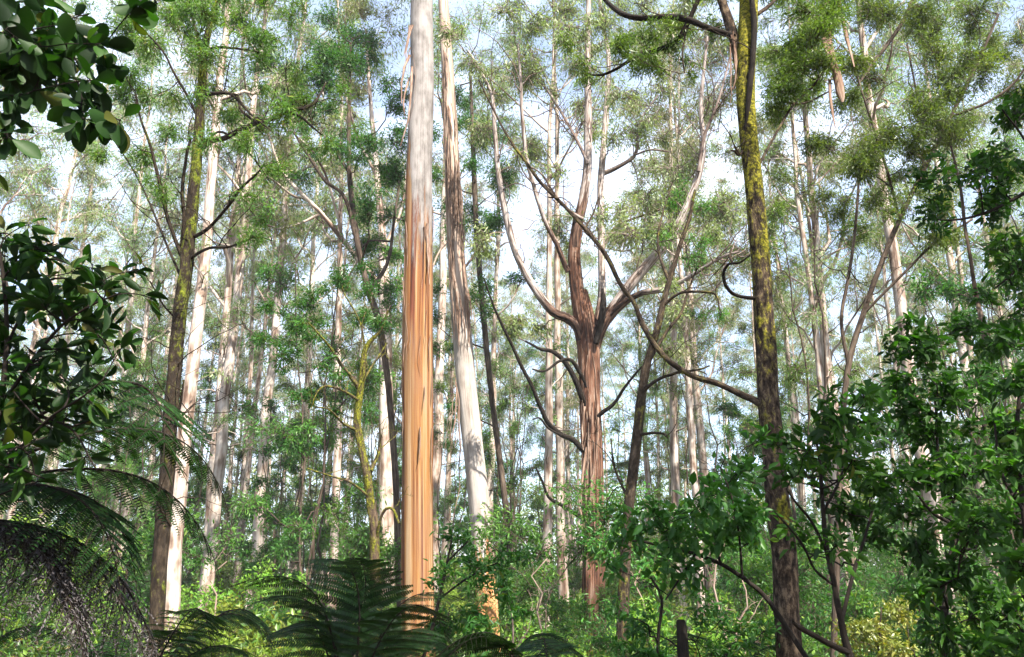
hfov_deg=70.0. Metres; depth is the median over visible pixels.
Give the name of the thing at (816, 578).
bush
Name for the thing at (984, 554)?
bush
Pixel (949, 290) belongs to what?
understorey tree
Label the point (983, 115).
gum tree
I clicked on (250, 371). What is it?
gum tree
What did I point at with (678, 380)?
gum tree
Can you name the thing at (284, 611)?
bush
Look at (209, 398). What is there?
understorey tree
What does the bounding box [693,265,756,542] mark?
gum tree
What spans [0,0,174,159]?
overhanging branch
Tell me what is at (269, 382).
gum tree
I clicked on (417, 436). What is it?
gum tree
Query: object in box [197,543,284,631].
bush
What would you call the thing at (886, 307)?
gum tree
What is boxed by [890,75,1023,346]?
overhanging branch
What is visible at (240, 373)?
gum tree
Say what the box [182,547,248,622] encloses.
bush
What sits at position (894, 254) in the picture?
gum tree
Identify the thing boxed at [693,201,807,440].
gum tree
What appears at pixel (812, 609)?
bush
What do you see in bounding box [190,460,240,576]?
understorey tree
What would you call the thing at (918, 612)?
bush
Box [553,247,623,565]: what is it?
gum tree
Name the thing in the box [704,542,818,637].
bush
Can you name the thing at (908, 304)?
gum tree
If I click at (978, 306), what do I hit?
hanging branch
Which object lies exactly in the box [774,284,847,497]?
gum tree
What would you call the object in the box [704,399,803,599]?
understorey tree
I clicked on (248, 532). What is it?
understorey tree
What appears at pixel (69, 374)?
gum tree
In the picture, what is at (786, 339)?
gum tree
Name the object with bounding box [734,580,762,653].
dead stem
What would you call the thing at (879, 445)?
understorey tree
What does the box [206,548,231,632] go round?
dead stem
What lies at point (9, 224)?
gum tree
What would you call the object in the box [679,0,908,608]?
gum tree
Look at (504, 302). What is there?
gum tree
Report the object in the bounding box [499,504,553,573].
understorey tree
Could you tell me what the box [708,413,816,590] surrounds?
understorey tree
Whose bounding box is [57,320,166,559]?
understorey tree
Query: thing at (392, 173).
evergreen tree
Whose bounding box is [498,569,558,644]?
bush
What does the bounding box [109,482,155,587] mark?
understorey tree
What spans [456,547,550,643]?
bush
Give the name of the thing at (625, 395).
gum tree
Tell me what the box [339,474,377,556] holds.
understorey tree
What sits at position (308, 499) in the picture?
understorey tree
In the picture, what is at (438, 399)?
gum tree
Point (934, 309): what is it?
gum tree
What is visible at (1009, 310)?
gum tree
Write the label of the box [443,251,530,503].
gum tree
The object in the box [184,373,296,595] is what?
understorey tree
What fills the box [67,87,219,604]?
gum tree
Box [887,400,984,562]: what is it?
understorey tree
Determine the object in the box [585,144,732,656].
slender tree
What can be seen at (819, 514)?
understorey tree
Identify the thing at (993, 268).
gum tree
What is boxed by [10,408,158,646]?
understorey tree
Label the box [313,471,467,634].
bush
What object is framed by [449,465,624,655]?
bush
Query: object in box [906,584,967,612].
bush
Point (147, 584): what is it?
bush
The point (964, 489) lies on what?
understorey tree
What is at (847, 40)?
hanging bark
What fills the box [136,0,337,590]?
gum tree
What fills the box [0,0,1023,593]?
sky
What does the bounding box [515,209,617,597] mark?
gum tree
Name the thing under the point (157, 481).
understorey tree
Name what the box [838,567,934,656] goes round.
bush
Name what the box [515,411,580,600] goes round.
understorey tree
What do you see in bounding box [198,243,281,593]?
gum tree
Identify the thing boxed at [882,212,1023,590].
understorey tree
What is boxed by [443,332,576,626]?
understorey tree
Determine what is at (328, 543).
understorey tree
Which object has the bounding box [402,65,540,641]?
evergreen tree
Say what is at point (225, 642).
bush
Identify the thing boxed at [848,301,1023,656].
shrub
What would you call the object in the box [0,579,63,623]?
bush
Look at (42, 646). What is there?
undergrowth
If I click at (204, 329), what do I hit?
gum tree
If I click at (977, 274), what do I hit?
gum tree
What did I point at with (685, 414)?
gum tree
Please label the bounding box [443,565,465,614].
bush
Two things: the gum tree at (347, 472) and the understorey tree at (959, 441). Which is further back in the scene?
the gum tree at (347, 472)
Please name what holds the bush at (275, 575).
on the ground
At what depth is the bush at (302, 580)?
21.88 m
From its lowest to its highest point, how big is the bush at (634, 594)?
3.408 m
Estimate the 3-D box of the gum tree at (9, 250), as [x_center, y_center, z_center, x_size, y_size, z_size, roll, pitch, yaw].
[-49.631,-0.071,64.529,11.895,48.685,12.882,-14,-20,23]
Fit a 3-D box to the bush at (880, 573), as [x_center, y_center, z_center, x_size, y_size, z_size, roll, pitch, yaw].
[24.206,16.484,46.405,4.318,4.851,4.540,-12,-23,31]
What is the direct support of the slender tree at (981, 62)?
on the ground
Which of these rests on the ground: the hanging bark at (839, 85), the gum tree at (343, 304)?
the gum tree at (343, 304)
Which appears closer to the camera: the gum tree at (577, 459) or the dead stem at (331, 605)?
the dead stem at (331, 605)
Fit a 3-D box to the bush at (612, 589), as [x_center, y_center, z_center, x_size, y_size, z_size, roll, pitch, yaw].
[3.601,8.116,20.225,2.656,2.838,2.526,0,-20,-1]
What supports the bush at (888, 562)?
on the ground
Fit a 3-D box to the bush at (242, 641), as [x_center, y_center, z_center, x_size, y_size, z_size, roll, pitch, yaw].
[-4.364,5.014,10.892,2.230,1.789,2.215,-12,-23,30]
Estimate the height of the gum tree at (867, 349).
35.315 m
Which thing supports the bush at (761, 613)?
on the ground
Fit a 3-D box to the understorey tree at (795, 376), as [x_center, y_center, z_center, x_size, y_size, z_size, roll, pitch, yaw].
[10.213,1.274,26.337,6.883,20.139,7.372,5,-21,-14]
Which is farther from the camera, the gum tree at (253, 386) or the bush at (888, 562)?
the gum tree at (253, 386)
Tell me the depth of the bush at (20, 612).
20.37 m
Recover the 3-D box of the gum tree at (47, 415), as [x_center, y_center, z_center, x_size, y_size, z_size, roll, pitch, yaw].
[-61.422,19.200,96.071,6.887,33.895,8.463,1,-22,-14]
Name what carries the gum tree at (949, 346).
on the ground
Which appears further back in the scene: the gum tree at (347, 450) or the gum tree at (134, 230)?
the gum tree at (347, 450)
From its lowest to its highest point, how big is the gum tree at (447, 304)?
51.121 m
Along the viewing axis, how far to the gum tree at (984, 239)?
63.15 m
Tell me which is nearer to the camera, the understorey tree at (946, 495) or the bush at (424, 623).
the bush at (424, 623)
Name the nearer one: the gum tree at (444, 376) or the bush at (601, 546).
the bush at (601, 546)
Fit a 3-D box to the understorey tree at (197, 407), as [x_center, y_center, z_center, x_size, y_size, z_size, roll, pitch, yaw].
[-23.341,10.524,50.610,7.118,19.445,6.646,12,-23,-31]
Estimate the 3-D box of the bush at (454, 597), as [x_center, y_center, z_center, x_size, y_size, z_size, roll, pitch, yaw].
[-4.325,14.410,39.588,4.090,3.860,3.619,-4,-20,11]
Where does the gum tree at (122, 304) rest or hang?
on the ground
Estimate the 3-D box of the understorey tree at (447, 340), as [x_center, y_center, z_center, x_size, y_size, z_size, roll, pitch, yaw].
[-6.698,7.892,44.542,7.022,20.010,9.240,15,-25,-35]
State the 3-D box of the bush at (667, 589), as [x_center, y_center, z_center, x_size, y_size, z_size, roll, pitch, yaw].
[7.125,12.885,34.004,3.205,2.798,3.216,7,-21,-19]
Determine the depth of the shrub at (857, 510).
4.79 m
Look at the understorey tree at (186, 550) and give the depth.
74.95 m
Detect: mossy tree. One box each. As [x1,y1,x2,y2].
[71,0,378,656]
[248,258,412,640]
[478,0,864,656]
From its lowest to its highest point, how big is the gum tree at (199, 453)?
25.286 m
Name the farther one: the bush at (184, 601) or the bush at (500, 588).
the bush at (500, 588)
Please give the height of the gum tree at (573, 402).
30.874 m
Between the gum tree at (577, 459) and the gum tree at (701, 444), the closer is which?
the gum tree at (701, 444)
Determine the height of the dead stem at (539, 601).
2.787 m
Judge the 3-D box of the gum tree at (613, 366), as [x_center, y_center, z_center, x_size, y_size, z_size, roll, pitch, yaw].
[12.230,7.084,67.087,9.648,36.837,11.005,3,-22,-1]
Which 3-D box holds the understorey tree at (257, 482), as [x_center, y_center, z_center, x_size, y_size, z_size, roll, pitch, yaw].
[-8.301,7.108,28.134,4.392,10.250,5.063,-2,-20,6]
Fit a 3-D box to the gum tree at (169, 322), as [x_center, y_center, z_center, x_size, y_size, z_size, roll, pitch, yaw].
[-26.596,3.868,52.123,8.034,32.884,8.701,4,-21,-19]
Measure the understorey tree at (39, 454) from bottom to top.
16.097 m
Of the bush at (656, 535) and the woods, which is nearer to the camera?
the bush at (656, 535)
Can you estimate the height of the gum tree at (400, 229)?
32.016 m
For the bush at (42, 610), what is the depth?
28.79 m
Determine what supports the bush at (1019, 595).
on the ground
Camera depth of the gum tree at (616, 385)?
108.33 m
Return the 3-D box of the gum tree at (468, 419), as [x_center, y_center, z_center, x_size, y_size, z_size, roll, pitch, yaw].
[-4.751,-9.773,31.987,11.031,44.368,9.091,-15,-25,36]
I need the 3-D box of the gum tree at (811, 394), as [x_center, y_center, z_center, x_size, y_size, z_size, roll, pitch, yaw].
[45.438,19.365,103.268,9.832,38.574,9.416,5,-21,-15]
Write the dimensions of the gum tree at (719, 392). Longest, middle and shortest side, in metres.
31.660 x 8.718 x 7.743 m
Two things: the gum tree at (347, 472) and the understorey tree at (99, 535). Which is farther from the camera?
the gum tree at (347, 472)
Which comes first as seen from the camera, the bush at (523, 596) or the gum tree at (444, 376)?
the bush at (523, 596)
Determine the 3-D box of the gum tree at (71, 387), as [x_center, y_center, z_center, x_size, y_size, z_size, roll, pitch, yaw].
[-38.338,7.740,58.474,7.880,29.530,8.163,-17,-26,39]
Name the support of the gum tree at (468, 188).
on the ground
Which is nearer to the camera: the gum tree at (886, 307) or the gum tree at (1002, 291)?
the gum tree at (886, 307)
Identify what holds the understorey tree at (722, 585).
on the ground
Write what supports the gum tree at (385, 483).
on the ground
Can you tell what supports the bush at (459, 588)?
on the ground
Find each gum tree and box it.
[0,0,150,518]
[0,0,177,613]
[0,3,86,209]
[0,4,102,214]
[0,141,40,350]
[0,155,136,519]
[0,162,22,290]
[0,205,105,519]
[0,249,21,381]
[0,264,110,519]
[10,296,55,465]
[17,360,73,559]
[32,362,73,514]
[34,359,98,524]
[46,336,114,538]
[47,324,95,526]
[55,1,204,612]
[62,175,169,533]
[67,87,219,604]
[74,311,167,492]
[95,277,171,531]
[96,268,155,481]
[100,341,165,584]
[101,189,207,532]
[119,402,163,518]
[122,0,315,651]
[128,143,231,581]
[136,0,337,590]
[140,283,195,412]
[144,275,247,412]
[148,0,359,609]
[149,223,270,577]
[164,78,335,591]
[181,249,292,530]
[185,0,370,607]
[188,405,213,582]
[191,112,307,504]
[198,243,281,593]
[200,316,277,579]
[208,331,282,552]
[211,140,321,606]
[213,157,331,513]
[223,0,406,609]
[234,250,302,596]
[248,0,444,620]
[252,388,301,535]
[259,338,317,538]
[261,30,397,611]
[272,332,345,581]
[273,281,356,562]
[281,150,398,606]
[297,218,401,598]
[314,355,370,489]
[316,304,377,553]
[328,323,378,535]
[342,127,406,512]
[342,156,439,439]
[353,0,520,609]
[353,162,451,494]
[392,337,401,491]
[393,238,455,460]
[400,0,435,656]
[401,177,512,589]
[432,26,575,521]
[433,0,504,651]
[433,0,657,630]
[433,0,783,655]
[433,214,485,554]
[433,286,475,531]
[435,0,642,616]
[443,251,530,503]
[476,278,544,548]
[480,350,523,590]
[482,295,540,543]
[488,284,540,551]
[505,249,616,580]
[513,263,611,595]
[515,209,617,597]
[515,315,575,593]
[540,304,614,588]
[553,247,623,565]
[562,0,757,629]
[570,287,648,569]
[589,31,752,633]
[590,183,684,588]
[595,224,716,485]
[600,217,694,549]
[600,332,660,489]
[619,126,751,573]
[620,25,744,616]
[631,355,706,529]
[643,105,752,560]
[648,297,734,586]
[649,367,718,497]
[661,376,714,486]
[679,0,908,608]
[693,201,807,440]
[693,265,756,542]
[697,342,743,514]
[700,0,908,616]
[710,105,866,582]
[713,37,920,598]
[727,289,813,418]
[734,336,790,464]
[743,262,861,577]
[754,292,816,499]
[757,0,961,647]
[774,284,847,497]
[780,295,864,521]
[784,343,830,506]
[810,323,888,565]
[819,113,970,588]
[828,230,921,572]
[835,332,909,596]
[838,303,938,562]
[844,224,960,502]
[847,0,1023,544]
[849,0,1023,604]
[854,347,898,498]
[860,300,927,529]
[864,243,984,549]
[909,221,990,469]
[910,57,1023,411]
[910,305,961,556]
[949,234,1023,540]
[966,225,1020,408]
[968,147,1023,359]
[970,0,1023,293]
[977,281,1022,415]
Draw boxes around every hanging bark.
[822,3,844,127]
[838,0,854,66]
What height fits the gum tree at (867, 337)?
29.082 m
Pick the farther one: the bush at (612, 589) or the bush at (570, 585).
the bush at (570, 585)
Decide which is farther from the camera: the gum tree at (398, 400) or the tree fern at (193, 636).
the gum tree at (398, 400)
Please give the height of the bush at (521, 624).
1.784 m
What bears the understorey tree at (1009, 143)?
on the ground
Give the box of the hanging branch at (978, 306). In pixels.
[950,146,988,339]
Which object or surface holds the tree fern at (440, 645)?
on the ground
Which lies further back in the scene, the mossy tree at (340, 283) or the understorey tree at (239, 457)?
the understorey tree at (239, 457)
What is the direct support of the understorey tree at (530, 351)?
on the ground
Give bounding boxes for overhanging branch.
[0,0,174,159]
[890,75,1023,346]
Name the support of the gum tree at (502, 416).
on the ground
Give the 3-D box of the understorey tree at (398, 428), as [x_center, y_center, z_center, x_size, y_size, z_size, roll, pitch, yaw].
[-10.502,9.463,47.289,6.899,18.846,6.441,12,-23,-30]
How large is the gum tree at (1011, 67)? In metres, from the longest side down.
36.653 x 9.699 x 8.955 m
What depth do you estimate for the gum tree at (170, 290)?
112.27 m
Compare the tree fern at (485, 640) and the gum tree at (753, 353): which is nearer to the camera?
the tree fern at (485, 640)
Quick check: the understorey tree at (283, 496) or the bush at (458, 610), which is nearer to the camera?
the bush at (458, 610)
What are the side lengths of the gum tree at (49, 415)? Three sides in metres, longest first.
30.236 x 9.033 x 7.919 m
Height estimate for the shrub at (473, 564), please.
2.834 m
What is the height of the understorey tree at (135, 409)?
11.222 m
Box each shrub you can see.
[0,156,167,505]
[420,520,545,656]
[589,577,780,656]
[596,422,808,656]
[757,373,939,656]
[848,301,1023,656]
[957,314,1023,656]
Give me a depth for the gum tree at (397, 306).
82.06 m
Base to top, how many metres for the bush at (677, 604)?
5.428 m
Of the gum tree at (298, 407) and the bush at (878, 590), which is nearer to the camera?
the bush at (878, 590)
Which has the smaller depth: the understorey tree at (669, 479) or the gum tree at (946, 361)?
the understorey tree at (669, 479)
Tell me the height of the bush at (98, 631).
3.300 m
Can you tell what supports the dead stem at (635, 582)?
on the ground
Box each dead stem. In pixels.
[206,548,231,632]
[321,556,343,618]
[509,590,557,655]
[527,551,556,653]
[614,544,653,610]
[702,553,740,653]
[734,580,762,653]
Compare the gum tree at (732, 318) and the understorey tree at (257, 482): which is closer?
the understorey tree at (257, 482)
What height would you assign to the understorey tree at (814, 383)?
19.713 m
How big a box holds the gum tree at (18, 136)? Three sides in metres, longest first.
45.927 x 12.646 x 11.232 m
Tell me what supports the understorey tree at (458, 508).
on the ground
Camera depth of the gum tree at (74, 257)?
72.50 m
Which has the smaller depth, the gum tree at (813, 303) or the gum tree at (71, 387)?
the gum tree at (813, 303)
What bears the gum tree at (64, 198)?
on the ground
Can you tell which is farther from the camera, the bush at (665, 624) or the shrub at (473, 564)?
the bush at (665, 624)
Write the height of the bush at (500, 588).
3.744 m
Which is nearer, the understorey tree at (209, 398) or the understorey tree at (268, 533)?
the understorey tree at (209, 398)
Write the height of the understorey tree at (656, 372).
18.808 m
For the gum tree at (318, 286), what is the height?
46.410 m
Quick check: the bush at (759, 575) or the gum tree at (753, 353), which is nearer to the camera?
the bush at (759, 575)
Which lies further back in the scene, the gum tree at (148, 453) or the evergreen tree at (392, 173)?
the gum tree at (148, 453)
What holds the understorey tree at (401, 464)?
on the ground
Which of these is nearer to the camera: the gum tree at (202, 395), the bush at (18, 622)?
the bush at (18, 622)
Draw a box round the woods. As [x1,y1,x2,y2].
[4,380,981,603]
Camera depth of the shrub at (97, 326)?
2.79 m
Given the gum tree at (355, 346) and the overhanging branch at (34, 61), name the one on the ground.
the gum tree at (355, 346)
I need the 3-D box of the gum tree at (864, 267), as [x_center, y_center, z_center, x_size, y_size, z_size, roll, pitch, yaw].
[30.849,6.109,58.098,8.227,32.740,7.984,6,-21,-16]
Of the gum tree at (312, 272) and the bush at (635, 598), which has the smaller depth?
the bush at (635, 598)
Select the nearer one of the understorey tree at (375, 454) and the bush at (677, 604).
the bush at (677, 604)
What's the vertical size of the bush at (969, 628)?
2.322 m
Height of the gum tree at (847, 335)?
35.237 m
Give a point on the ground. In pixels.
(326, 654)
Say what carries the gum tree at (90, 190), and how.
on the ground
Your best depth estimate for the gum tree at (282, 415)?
100.32 m
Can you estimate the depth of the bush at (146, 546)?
21.15 m
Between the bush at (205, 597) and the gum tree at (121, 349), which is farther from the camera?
the gum tree at (121, 349)
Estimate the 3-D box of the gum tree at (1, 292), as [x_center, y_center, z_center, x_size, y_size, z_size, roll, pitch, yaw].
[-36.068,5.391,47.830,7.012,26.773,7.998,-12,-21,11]
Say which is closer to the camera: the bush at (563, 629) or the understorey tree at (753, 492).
the bush at (563, 629)
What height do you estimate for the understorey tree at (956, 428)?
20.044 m
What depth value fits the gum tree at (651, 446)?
87.98 m
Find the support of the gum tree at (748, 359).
on the ground
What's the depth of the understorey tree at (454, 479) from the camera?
71.25 m
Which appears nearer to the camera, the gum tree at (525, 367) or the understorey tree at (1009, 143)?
the understorey tree at (1009, 143)
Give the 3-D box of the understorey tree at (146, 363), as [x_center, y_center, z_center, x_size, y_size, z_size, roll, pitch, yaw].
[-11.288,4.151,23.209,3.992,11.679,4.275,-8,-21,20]
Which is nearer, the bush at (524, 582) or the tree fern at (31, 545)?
the tree fern at (31, 545)
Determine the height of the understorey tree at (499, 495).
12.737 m
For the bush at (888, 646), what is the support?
on the ground
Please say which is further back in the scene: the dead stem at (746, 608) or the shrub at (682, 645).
the dead stem at (746, 608)
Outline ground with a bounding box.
[5,617,963,656]
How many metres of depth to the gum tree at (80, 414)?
80.57 m
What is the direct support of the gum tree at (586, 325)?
on the ground
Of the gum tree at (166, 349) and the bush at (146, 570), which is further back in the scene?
the gum tree at (166, 349)
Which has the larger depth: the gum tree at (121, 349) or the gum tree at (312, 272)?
the gum tree at (121, 349)
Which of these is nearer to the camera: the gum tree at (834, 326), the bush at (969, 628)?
the bush at (969, 628)
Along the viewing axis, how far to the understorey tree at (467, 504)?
58.61 m
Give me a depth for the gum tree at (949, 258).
35.45 m
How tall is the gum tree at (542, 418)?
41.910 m
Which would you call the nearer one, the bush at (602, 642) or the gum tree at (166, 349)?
the bush at (602, 642)
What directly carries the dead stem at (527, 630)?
on the ground
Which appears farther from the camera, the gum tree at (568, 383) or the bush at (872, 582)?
the gum tree at (568, 383)
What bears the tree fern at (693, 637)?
on the ground
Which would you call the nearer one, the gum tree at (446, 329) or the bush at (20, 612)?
the bush at (20, 612)
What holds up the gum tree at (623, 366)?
on the ground
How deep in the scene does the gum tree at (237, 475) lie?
82.77 m
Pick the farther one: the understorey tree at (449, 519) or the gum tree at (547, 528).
the understorey tree at (449, 519)
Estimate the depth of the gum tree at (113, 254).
73.06 m
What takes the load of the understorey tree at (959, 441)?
on the ground
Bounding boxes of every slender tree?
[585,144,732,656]
[791,0,1023,656]
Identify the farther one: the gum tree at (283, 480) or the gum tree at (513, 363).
the gum tree at (283, 480)
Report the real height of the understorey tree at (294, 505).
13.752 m
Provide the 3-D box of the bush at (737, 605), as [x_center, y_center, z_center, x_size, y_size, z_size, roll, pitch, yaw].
[10.214,10.546,29.692,4.956,4.677,4.385,-15,-25,36]
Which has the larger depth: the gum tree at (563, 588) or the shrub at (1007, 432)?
the gum tree at (563, 588)
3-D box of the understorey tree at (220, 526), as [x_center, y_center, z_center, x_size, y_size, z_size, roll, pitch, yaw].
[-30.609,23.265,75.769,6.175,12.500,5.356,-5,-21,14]
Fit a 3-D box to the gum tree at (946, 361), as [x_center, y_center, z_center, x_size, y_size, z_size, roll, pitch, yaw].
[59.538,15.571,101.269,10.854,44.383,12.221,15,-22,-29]
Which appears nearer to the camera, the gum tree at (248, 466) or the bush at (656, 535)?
the bush at (656, 535)
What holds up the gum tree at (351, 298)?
on the ground
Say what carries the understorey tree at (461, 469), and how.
on the ground
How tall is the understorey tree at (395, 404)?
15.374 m
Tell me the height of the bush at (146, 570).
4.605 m
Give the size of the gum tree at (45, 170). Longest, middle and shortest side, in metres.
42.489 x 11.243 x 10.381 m
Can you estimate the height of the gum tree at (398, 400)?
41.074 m
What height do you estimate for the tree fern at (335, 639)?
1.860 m
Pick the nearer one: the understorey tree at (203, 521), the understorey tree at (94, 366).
the understorey tree at (94, 366)
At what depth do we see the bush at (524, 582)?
35.52 m
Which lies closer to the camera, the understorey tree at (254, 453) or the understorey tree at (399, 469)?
the understorey tree at (399, 469)
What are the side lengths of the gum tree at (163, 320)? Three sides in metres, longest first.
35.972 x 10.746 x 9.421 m
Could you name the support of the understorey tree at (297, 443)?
on the ground
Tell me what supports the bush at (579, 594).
on the ground
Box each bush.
[0,507,125,656]
[0,517,45,656]
[0,542,147,654]
[0,552,54,639]
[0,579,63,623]
[2,547,85,627]
[76,490,253,633]
[124,564,150,623]
[125,573,150,620]
[140,587,200,642]
[145,602,299,656]
[159,605,320,656]
[167,554,292,639]
[171,589,296,656]
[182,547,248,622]
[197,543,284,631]
[212,585,264,630]
[226,552,289,605]
[236,577,316,653]
[246,570,343,655]
[258,584,308,612]
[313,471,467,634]
[318,515,451,642]
[394,581,470,634]
[435,632,507,656]
[439,566,466,614]
[439,582,498,618]
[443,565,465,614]
[446,572,507,627]
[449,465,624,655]
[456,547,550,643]
[460,553,526,618]
[488,614,592,656]
[498,566,552,621]
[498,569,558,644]
[519,547,577,601]
[533,559,582,609]
[535,586,615,656]
[551,561,582,605]
[565,470,775,656]
[572,589,581,603]
[580,566,642,615]
[583,621,672,656]
[591,570,676,648]
[597,589,747,656]
[605,523,690,620]
[605,534,688,635]
[629,585,656,619]
[632,578,695,628]
[653,589,804,656]
[669,573,707,617]
[691,498,887,656]
[702,540,803,631]
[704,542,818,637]
[720,508,883,656]
[732,526,884,656]
[744,602,829,638]
[805,512,1004,656]
[807,569,824,585]
[830,595,918,656]
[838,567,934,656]
[851,530,956,647]
[861,555,909,603]
[866,558,908,599]
[868,572,897,602]
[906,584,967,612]
[931,589,1023,656]
[955,543,1021,612]
[972,555,1017,591]
[984,534,1022,615]
[997,577,1023,655]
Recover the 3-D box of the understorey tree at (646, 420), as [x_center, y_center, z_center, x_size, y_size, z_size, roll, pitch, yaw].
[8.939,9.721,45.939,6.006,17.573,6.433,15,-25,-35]
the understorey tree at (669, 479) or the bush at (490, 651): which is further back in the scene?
the understorey tree at (669, 479)
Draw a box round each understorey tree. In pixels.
[0,275,104,567]
[0,289,61,482]
[3,376,111,566]
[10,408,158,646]
[11,357,129,542]
[19,447,113,579]
[30,390,148,625]
[33,368,201,641]
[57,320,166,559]
[60,475,131,549]
[83,297,246,628]
[109,417,208,586]
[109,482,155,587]
[114,298,258,579]
[123,354,233,573]
[140,465,225,595]
[182,519,201,586]
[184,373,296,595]
[184,394,279,588]
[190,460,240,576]
[193,500,234,575]
[215,508,251,578]
[221,184,403,620]
[230,379,345,617]
[242,413,332,583]
[247,491,315,587]
[265,317,400,620]
[268,482,321,568]
[277,375,370,618]
[283,481,330,581]
[297,345,401,569]
[302,510,351,578]
[317,338,473,572]
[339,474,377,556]
[341,444,401,583]
[349,296,484,496]
[367,404,433,512]
[375,408,456,532]
[393,384,455,553]
[400,378,500,621]
[439,397,518,525]
[439,463,469,583]
[439,485,462,544]
[440,463,467,545]
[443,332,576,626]
[445,455,527,571]
[457,484,524,575]
[460,331,566,571]
[486,384,580,563]
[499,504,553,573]
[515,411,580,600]
[569,334,687,592]
[603,336,706,621]
[604,329,751,612]
[604,427,666,568]
[612,454,682,595]
[624,303,756,627]
[649,443,716,576]
[664,156,893,649]
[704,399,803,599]
[705,468,766,612]
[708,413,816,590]
[713,336,836,581]
[722,461,804,559]
[734,426,823,572]
[788,391,959,593]
[788,430,861,563]
[806,447,875,564]
[860,480,919,595]
[871,263,1023,583]
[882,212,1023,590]
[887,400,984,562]
[896,451,985,601]
[900,376,991,508]
[916,366,1011,565]
[918,124,1023,488]
[926,395,1001,565]
[945,314,1023,561]
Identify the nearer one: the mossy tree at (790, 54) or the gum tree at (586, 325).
the mossy tree at (790, 54)
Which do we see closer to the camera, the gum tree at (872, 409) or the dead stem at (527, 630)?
the dead stem at (527, 630)
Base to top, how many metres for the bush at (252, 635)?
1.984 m
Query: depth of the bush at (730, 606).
13.95 m
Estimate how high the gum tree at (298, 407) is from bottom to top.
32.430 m
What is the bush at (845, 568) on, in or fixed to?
on the ground
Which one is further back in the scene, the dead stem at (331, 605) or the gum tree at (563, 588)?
the gum tree at (563, 588)
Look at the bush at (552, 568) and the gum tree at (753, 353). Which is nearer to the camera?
the bush at (552, 568)
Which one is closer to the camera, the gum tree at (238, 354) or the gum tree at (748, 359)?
the gum tree at (238, 354)
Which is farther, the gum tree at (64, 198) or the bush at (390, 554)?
the gum tree at (64, 198)
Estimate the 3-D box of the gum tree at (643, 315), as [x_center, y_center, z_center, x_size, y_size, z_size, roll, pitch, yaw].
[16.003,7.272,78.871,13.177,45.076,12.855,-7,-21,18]
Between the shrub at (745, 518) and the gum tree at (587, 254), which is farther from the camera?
the gum tree at (587, 254)
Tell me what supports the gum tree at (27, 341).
on the ground
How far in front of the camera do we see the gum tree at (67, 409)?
74.83 m
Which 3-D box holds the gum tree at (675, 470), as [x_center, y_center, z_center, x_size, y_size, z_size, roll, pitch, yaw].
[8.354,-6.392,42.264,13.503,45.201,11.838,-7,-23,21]
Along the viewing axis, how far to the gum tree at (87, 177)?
41.87 m
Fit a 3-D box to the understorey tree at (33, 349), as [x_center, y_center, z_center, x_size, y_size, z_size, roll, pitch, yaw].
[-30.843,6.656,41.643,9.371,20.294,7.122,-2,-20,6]
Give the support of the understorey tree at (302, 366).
on the ground
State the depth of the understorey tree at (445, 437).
65.87 m
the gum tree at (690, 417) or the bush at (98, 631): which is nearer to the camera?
the bush at (98, 631)
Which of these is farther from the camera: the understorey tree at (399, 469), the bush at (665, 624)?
the understorey tree at (399, 469)
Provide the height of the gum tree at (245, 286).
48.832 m
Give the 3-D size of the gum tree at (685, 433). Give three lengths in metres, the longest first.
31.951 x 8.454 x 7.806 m
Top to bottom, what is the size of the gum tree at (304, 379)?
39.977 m
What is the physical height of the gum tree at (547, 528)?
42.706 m
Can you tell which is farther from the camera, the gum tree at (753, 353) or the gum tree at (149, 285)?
the gum tree at (753, 353)
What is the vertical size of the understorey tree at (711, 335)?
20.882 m
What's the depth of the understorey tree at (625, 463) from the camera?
43.48 m
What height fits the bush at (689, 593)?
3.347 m
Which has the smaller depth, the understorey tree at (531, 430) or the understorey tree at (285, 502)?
the understorey tree at (285, 502)
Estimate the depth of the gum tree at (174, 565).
21.13 m
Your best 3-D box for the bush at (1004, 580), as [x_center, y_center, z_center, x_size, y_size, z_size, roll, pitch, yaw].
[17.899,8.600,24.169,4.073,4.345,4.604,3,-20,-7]
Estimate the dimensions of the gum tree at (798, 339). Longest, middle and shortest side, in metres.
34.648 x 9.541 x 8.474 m
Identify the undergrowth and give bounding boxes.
[0,580,1023,656]
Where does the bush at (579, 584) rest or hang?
on the ground
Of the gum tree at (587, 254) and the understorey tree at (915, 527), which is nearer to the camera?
the understorey tree at (915, 527)
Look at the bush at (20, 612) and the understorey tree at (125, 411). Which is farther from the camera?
the understorey tree at (125, 411)
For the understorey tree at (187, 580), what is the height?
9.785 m
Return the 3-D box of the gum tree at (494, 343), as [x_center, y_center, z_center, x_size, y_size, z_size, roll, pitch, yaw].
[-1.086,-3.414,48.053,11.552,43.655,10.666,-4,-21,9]
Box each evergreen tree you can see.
[235,0,445,627]
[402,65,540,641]
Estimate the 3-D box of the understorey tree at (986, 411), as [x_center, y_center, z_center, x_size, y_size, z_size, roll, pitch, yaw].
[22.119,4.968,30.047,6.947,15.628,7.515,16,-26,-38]
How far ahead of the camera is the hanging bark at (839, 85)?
10.88 m
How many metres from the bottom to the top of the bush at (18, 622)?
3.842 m
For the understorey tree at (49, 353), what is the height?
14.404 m
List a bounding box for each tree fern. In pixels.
[0,372,229,656]
[0,608,278,656]
[228,557,462,656]
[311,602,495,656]
[389,633,582,656]
[436,632,579,656]
[630,633,775,656]
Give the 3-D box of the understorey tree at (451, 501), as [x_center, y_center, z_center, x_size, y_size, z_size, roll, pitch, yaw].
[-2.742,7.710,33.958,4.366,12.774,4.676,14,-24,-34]
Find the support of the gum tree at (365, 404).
on the ground
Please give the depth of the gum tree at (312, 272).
62.36 m
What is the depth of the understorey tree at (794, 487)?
59.53 m
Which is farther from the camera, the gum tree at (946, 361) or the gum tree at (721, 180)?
the gum tree at (946, 361)
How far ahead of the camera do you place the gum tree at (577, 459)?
80.18 m

